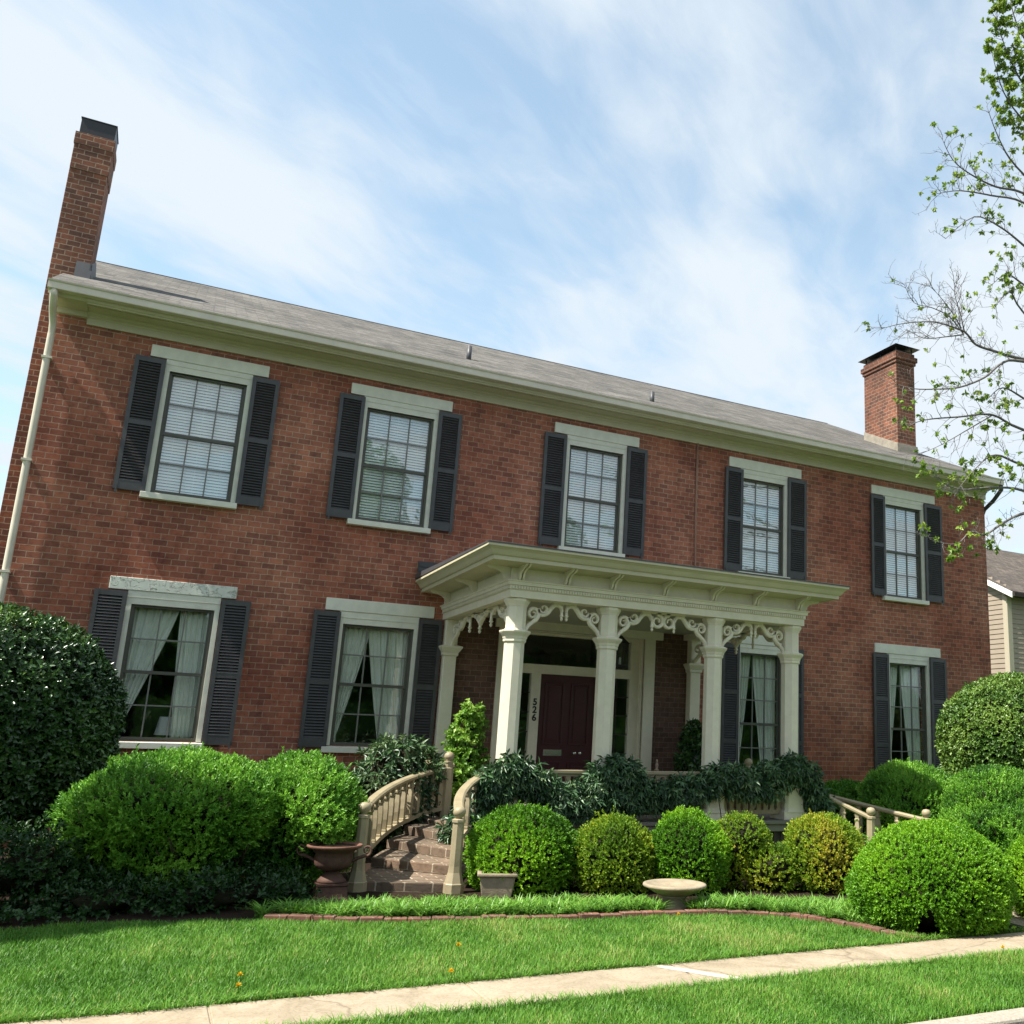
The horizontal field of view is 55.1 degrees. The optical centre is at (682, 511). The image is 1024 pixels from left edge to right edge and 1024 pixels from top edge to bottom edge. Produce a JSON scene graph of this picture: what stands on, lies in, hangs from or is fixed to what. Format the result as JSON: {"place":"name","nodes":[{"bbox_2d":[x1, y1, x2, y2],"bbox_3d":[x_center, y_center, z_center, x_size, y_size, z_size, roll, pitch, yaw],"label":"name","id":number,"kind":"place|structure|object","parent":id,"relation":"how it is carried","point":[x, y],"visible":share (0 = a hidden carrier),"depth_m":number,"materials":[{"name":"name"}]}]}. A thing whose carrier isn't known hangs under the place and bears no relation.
{"place":"outdoors","nodes":[
{"label":"outdoors","id":0,"kind":"place"},
{"bbox_2d":[154,717,171,737],"bbox_3d":[-7.232,3.246,13.347,0.300,0.760,0.300,9,-15,-27],"label":"table lamp","id":1,"kind":"object","parent":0,"point":[161,727],"visible":0.28,"depth_m":13.29,"materials":[{"name":"white"}]},
{"bbox_2d":[0,831,1023,1023],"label":"lawn","id":2,"kind":"structure","parent":0,"point":[333,970],"depth_m":6.23,"materials":[{"name":"plant"}]},
{"bbox_2d":[365,817,476,892],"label":"brick steps","id":3,"kind":"structure","parent":2,"relation":"on","point":[414,857],"depth_m":10.53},
{"bbox_2d":[347,752,454,892],"bbox_3d":[-3.375,3.532,11.327,0.467,1.317,3.481,2,-13,1],"label":"stair railing","id":4,"kind":"object","parent":3,"relation":"on","point":[379,824],"visible":0.97,"depth_m":11.60,"materials":[{"name":"beige paint"}]},
{"bbox_2d":[443,772,483,893],"bbox_3d":[-2.407,3.501,10.706,0.293,1.152,2.094,3,-13,-3],"label":"stair railing","id":5,"kind":"object","parent":3,"relation":"on","point":[453,883],"visible":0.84,"depth_m":9.76,"materials":[{"name":"beige paint"}]},
{"bbox_2d":[0,116,1003,847],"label":"brick house","id":6,"kind":"structure","parent":2,"relation":"on","point":[284,494],"depth_m":15.37,"materials":[{"name":"brown brick"}]},
{"bbox_2d":[123,607,178,716],"bbox_3d":[-7.350,2.200,13.124,0.567,1.756,0.065,9,-15,-27],"label":"curtain","id":7,"kind":"object","parent":6,"relation":"hanging from","point":[145,625],"visible":0.64,"depth_m":13.18,"materials":[{"name":"white fabric"}]},
{"bbox_2d":[87,576,250,749],"bbox_3d":[-7.077,2.074,13.086,1.930,2.259,0.204,9,-15,-27],"label":"window","id":8,"kind":"structure","parent":6,"relation":"in","point":[112,614],"depth_m":13.21,"materials":[{"name":"paint"}]},
{"bbox_2d":[169,611,208,737],"bbox_3d":[-6.917,2.268,13.354,0.392,1.755,0.066,9,-15,-27],"label":"curtain","id":9,"kind":"object","parent":6,"relation":"hanging from","point":[190,661],"visible":0.94,"depth_m":13.37,"materials":[{"name":"white fabric"}]},
{"bbox_2d":[112,344,279,509],"bbox_3d":[-6.995,-1.198,13.890,1.915,2.250,0.275,9,-15,-27],"label":"window","id":10,"kind":"structure","parent":6,"relation":"in","point":[200,365],"depth_m":13.90,"materials":[{"name":"paint"}]},
{"bbox_2d":[333,627,370,741],"bbox_3d":[-4.983,2.590,14.359,0.423,1.715,0.066,9,-15,-27],"label":"curtain","id":11,"kind":"object","parent":6,"relation":"hanging from","point":[354,640],"visible":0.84,"depth_m":14.41,"materials":[{"name":"white fabric"}]},
{"bbox_2d":[298,597,442,753],"bbox_3d":[-4.641,2.467,14.360,1.905,2.235,0.204,9,-15,-27],"label":"window","id":12,"kind":"structure","parent":6,"relation":"in","point":[320,700],"depth_m":14.40,"materials":[{"name":"paint"}]},
{"bbox_2d":[369,629,408,742],"bbox_3d":[-4.562,2.657,14.584,0.625,1.715,0.066,9,-15,-27],"label":"curtain","id":13,"kind":"object","parent":6,"relation":"hanging from","point":[394,675],"visible":0.89,"depth_m":14.63,"materials":[{"name":"white fabric"}]},
{"bbox_2d":[326,383,462,534],"bbox_3d":[-4.542,-0.812,15.173,1.925,2.255,0.275,9,-15,-27],"label":"window","id":14,"kind":"structure","parent":6,"relation":"in","point":[382,399],"depth_m":15.20,"materials":[{"name":"paint"}]},
{"bbox_2d":[536,674,595,788],"bbox_3d":[-1.940,3.728,15.806,1.000,2.030,0.136,9,-15,-27],"label":"door","id":15,"kind":"structure","parent":6,"relation":"in","point":[566,705],"depth_m":15.87,"materials":[{"name":"paint"}]},
{"bbox_2d":[537,422,647,558],"bbox_3d":[-1.570,-0.343,16.729,1.960,2.257,0.275,9,-15,-27],"label":"window","id":16,"kind":"structure","parent":6,"relation":"in","point":[610,444],"depth_m":16.77,"materials":[{"name":"paint"}]},
{"bbox_2d":[739,655,750,756],"bbox_3d":[1.081,3.858,17.465,0.317,2.490,0.066,9,-15,-27],"label":"curtain","id":17,"kind":"object","parent":6,"relation":"hanging from","point":[745,662],"visible":0.3,"depth_m":17.62,"materials":[{"name":"white fabric"}]},
{"bbox_2d":[720,635,803,769],"bbox_3d":[1.434,3.752,17.468,1.785,2.980,0.204,9,-15,-27],"label":"window","id":18,"kind":"structure","parent":6,"relation":"in","point":[731,662],"depth_m":17.39,"materials":[{"name":"paint"}]},
{"bbox_2d":[753,656,774,762],"bbox_3d":[1.474,3.921,17.675,0.524,2.490,0.064,9,-15,-27],"label":"curtain","id":19,"kind":"object","parent":6,"relation":"hanging from","point":[758,666],"visible":0.71,"depth_m":17.79,"materials":[{"name":"white fabric"}]},
{"bbox_2d":[723,456,806,579],"bbox_3d":[1.555,0.174,18.360,1.855,2.280,0.275,9,-15,-27],"label":"window","id":20,"kind":"structure","parent":6,"relation":"in","point":[749,469],"depth_m":18.40,"materials":[{"name":"paint"}]},
{"bbox_2d":[890,665,896,748],"bbox_3d":[4.165,4.321,19.084,0.332,2.530,0.063,9,-15,-27],"label":"curtain","id":21,"kind":"object","parent":6,"relation":"hanging from","point":[893,674],"visible":0.22,"depth_m":19.27,"materials":[{"name":"white fabric"}]},
{"bbox_2d":[870,485,943,605],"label":"window","id":22,"kind":"structure","parent":6,"relation":"in","point":[925,577],"depth_m":19.99,"materials":[{"name":"paint"}]},
{"bbox_2d":[872,643,947,781],"bbox_3d":[4.530,4.204,19.096,1.910,3.046,0.204,9,-15,-27],"label":"window","id":23,"kind":"structure","parent":6,"relation":"in","point":[933,687],"depth_m":19.21,"materials":[{"name":"paint"}]},
{"bbox_2d":[901,666,920,761],"bbox_3d":[4.592,4.389,19.311,0.534,2.530,0.066,9,-15,-27],"label":"curtain","id":24,"kind":"object","parent":6,"relation":"hanging from","point":[905,681],"visible":0.77,"depth_m":19.42,"materials":[{"name":"white fabric"}]},
{"bbox_2d":[0,848,1023,939],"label":"planting bed","id":25,"kind":"object","parent":2,"relation":"on","point":[229,912],"visible":0.21,"depth_m":9.33,"materials":[{"name":"brown soil"}]},
{"bbox_2d":[0,904,72,924],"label":"ground cover","id":26,"kind":"object","parent":25,"relation":"on","point":[7,915],"visible":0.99,"depth_m":7.55,"materials":[{"name":"green plant"}]},
{"bbox_2d":[0,601,129,843],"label":"holly bush","id":27,"kind":"object","parent":25,"relation":"on","point":[63,696],"visible":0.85,"depth_m":9.36,"materials":[{"name":"green plant"}]},
{"bbox_2d":[0,800,321,921],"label":"shrub","id":28,"kind":"object","parent":25,"relation":"on","point":[37,873],"visible":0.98,"depth_m":8.13,"materials":[{"name":"green plant"}]},
{"bbox_2d":[44,741,283,903],"bbox_3d":[-4.901,2.916,9.140,2.019,1.433,1.949,9,-15,-27],"label":"hedge shrub","id":29,"kind":"object","parent":25,"relation":"on","point":[165,812],"visible":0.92,"depth_m":8.60,"materials":[{"name":"green plant"}]},
{"bbox_2d":[238,746,370,889],"bbox_3d":[-3.949,3.155,9.927,1.439,1.416,1.739,2,-13,1],"label":"hedge shrub","id":30,"kind":"object","parent":25,"relation":"on","point":[322,798],"visible":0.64,"depth_m":9.42,"materials":[{"name":"green plant"}]},
{"bbox_2d":[296,841,371,901],"bbox_3d":[-3.365,3.449,9.188,0.513,0.493,0.516,-8,-17,37],"label":"garden urn","id":31,"kind":"object","parent":25,"relation":"on","point":[332,860],"visible":0.99,"depth_m":9.08,"materials":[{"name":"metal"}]},
{"bbox_2d":[343,732,447,855],"bbox_3d":[-3.917,3.760,12.761,1.314,1.616,1.519,-10,-18,41],"label":"rhododendron","id":32,"kind":"object","parent":25,"relation":"on","point":[374,772],"visible":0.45,"depth_m":12.65,"materials":[{"name":"green plant"}]},
{"bbox_2d":[477,870,517,896],"bbox_3d":[-1.866,3.736,9.612,0.406,0.230,0.300,4,-14,-10],"label":"stone planter","id":33,"kind":"object","parent":25,"relation":"on","point":[490,883],"visible":0.9,"depth_m":9.49,"materials":[{"name":"grey stone"}]},
{"bbox_2d":[462,801,583,896],"bbox_3d":[-1.677,3.544,10.167,1.298,0.940,1.287,9,-15,-27],"label":"boxwood shrub","id":34,"kind":"object","parent":25,"relation":"on","point":[527,842],"visible":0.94,"depth_m":9.84,"materials":[{"name":"green plant"}]},
{"bbox_2d":[233,890,892,928],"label":"border grass","id":35,"kind":"structure","parent":25,"relation":"on","point":[837,908],"depth_m":8.64,"materials":[{"name":"green plant"}]},
{"bbox_2d":[566,805,659,894],"bbox_3d":[-0.753,3.623,10.303,1.094,0.887,1.005,9,-15,-27],"label":"boxwood shrub","id":36,"kind":"object","parent":25,"relation":"on","point":[614,854],"visible":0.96,"depth_m":10.00,"materials":[{"name":"green plant"}]},
{"bbox_2d":[433,747,839,844],"bbox_3d":[-0.304,3.807,12.622,5.898,1.473,0.665,9,-15,-27],"label":"shrub","id":37,"kind":"object","parent":25,"relation":"on","point":[621,785],"visible":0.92,"depth_m":12.34,"materials":[{"name":"green plant"}]},
{"bbox_2d":[643,879,706,909],"bbox_3d":[-0.081,3.706,9.216,0.620,0.253,0.620,9,-15,-27],"label":"birdbath","id":38,"kind":"object","parent":25,"relation":"on","point":[677,890],"visible":0.88,"depth_m":9.10,"materials":[{"name":"stone"}]},
{"bbox_2d":[645,804,733,893],"bbox_3d":[0.056,3.679,10.441,0.982,0.944,1.034,9,-15,-27],"label":"boxwood shrub","id":39,"kind":"object","parent":25,"relation":"on","point":[689,847],"visible":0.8,"depth_m":10.15,"materials":[{"name":"green plant"}]},
{"bbox_2d":[717,810,800,892],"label":"boxwood shrub","id":40,"kind":"object","parent":25,"relation":"on","point":[757,862],"visible":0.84,"depth_m":10.47,"materials":[{"name":"green plant"}]},
{"bbox_2d":[780,808,865,894],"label":"boxwood shrub","id":41,"kind":"object","parent":25,"relation":"on","point":[823,852],"visible":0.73,"depth_m":10.46,"materials":[{"name":"green plant"}]},
{"bbox_2d":[840,815,1023,938],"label":"boxwood","id":42,"kind":"object","parent":25,"relation":"on","point":[943,876],"visible":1,"depth_m":8.39,"materials":[{"name":"green plant"}]},
{"bbox_2d":[1004,834,1023,916],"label":"boxwood shrub","id":43,"kind":"object","parent":25,"relation":"on","point":[1015,850],"visible":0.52,"depth_m":9.29,"materials":[{"name":"green plant"}]},
{"bbox_2d":[263,909,919,939],"bbox_3d":[-0.750,3.596,8.453,5.476,0.085,1.049,2,-13,0],"label":"garden edging","id":44,"kind":"object","parent":2,"relation":"on","point":[326,917],"visible":0.55,"depth_m":8.38,"materials":[{"name":"brick"}]},
{"bbox_2d":[415,540,849,857],"bbox_3d":[-0.903,2.970,14.140,5.544,4.060,3.762,9,-15,-27],"label":"porch","id":45,"kind":"object","parent":2,"relation":"on","point":[515,586],"visible":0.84,"depth_m":13.30,"materials":[{"name":"beige paint"}]},
{"bbox_2d":[441,698,490,807],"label":"climbing plant","id":46,"kind":"object","parent":45,"relation":"on","point":[467,759],"visible":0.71,"depth_m":13.85,"materials":[{"name":"green plant"}]},
{"bbox_2d":[616,619,629,668],"bbox_3d":[-0.955,2.024,14.762,0.220,0.785,0.220,9,-15,-27],"label":"hanging lantern","id":47,"kind":"object","parent":45,"relation":"hanging from","point":[623,643],"visible":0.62,"depth_m":14.69,"materials":[{"name":"black metal"}]},
{"bbox_2d":[672,717,701,771],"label":"potted plant","id":48,"kind":"object","parent":45,"relation":"on","point":[688,758],"visible":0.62,"depth_m":15.86,"materials":[{"name":"green plant"}]},
{"bbox_2d":[824,775,866,832],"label":"yew shrub","id":49,"kind":"object","parent":2,"relation":"on","point":[841,787],"visible":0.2,"depth_m":15.84,"materials":[{"name":"green plant"}]},
{"bbox_2d":[853,757,951,844],"bbox_3d":[3.650,4.656,15.170,2.110,1.513,1.765,9,-15,-27],"label":"hedge shrub","id":50,"kind":"object","parent":2,"relation":"on","point":[914,788],"visible":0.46,"depth_m":14.76,"materials":[{"name":"green plant"}]},
{"bbox_2d":[854,0,1023,562],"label":"street tree","id":51,"kind":"object","parent":2,"relation":"on","point":[999,51],"visible":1,"depth_m":15.42,"materials":[{"name":"green plant"}]},
{"bbox_2d":[933,762,1023,856],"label":"hedge shrub","id":52,"kind":"object","parent":2,"relation":"on","point":[987,801],"visible":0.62,"depth_m":14.01,"materials":[{"name":"green plant"}]},
{"bbox_2d":[934,670,1023,775],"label":"holly bush","id":53,"kind":"object","parent":2,"relation":"on","point":[980,721],"visible":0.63,"depth_m":16.16,"materials":[{"name":"green plant"}]},
{"bbox_2d":[986,548,1023,674],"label":"neighbour house","id":54,"kind":"structure","parent":2,"relation":"on","point":[1005,576],"depth_m":32.41,"materials":[{"name":"beige"}]},
{"bbox_2d":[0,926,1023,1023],"bbox_3d":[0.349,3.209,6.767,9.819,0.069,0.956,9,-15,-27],"label":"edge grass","id":55,"kind":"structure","parent":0,"point":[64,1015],"depth_m":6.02,"materials":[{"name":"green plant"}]},
{"bbox_2d":[0,0,1023,553],"label":"sky","id":56,"kind":"structure","parent":0,"point":[710,198],"materials":[{"name":"blue"}]},
{"bbox_2d":[6,932,1023,1023],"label":"sidewalk","id":57,"kind":"structure","parent":0,"point":[277,1011],"depth_m":6.11,"materials":[{"name":"concrete"}]},
{"bbox_2d":[653,965,743,980],"bbox_3d":[0.124,3.199,6.644,0.791,0.001,0.100,-5,-15,27],"label":"sidewalk patch","id":58,"kind":"object","parent":57,"relation":"on","point":[691,971],"visible":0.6,"depth_m":6.67,"materials":[{"name":"concrete"}]},
{"bbox_2d":[654,759,658,770],"bbox_3d":[-0.349,3.411,12.908,0.064,0.150,0.062,9,-15,-27],"label":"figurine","id":59,"kind":"object","parent":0,"point":[656,767],"visible":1,"depth_m":12.89,"materials":[{"name":"grey ceramic"}]},
{"bbox_2d":[1010,911,1023,926],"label":"front walk","id":60,"kind":"structure","parent":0,"point":[1018,920],"depth_m":9.09,"materials":[{"name":"concrete"}]},
{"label":"ground","id":61,"kind":"structure","parent":0,"visible":0},
{"bbox_2d":[908,1007,1023,1023],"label":"curb","id":62,"kind":"structure","parent":61,"relation":"on","point":[1013,1016],"depth_m":5.75,"materials":[{"name":"grey concrete"}]},
{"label":"brick steps","id":63,"kind":"object","parent":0,"visible":0},
{"bbox_2d":[744,758,930,845],"bbox_3d":[2.331,4.491,14.596,3.044,1.317,0.322,-6,-15,30],"label":"stair railing","id":64,"kind":"object","parent":63,"relation":"on","point":[926,813],"visible":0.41,"depth_m":14.27,"materials":[{"name":"beige paint"}]},
{"bbox_2d":[804,795,875,840],"bbox_3d":[2.223,4.397,13.660,1.123,1.062,0.202,-3,-14,19],"label":"stair railing","id":65,"kind":"object","parent":63,"relation":"on","point":[869,814],"visible":0.41,"depth_m":13.55,"materials":[{"name":"beige paint"}]}
]}

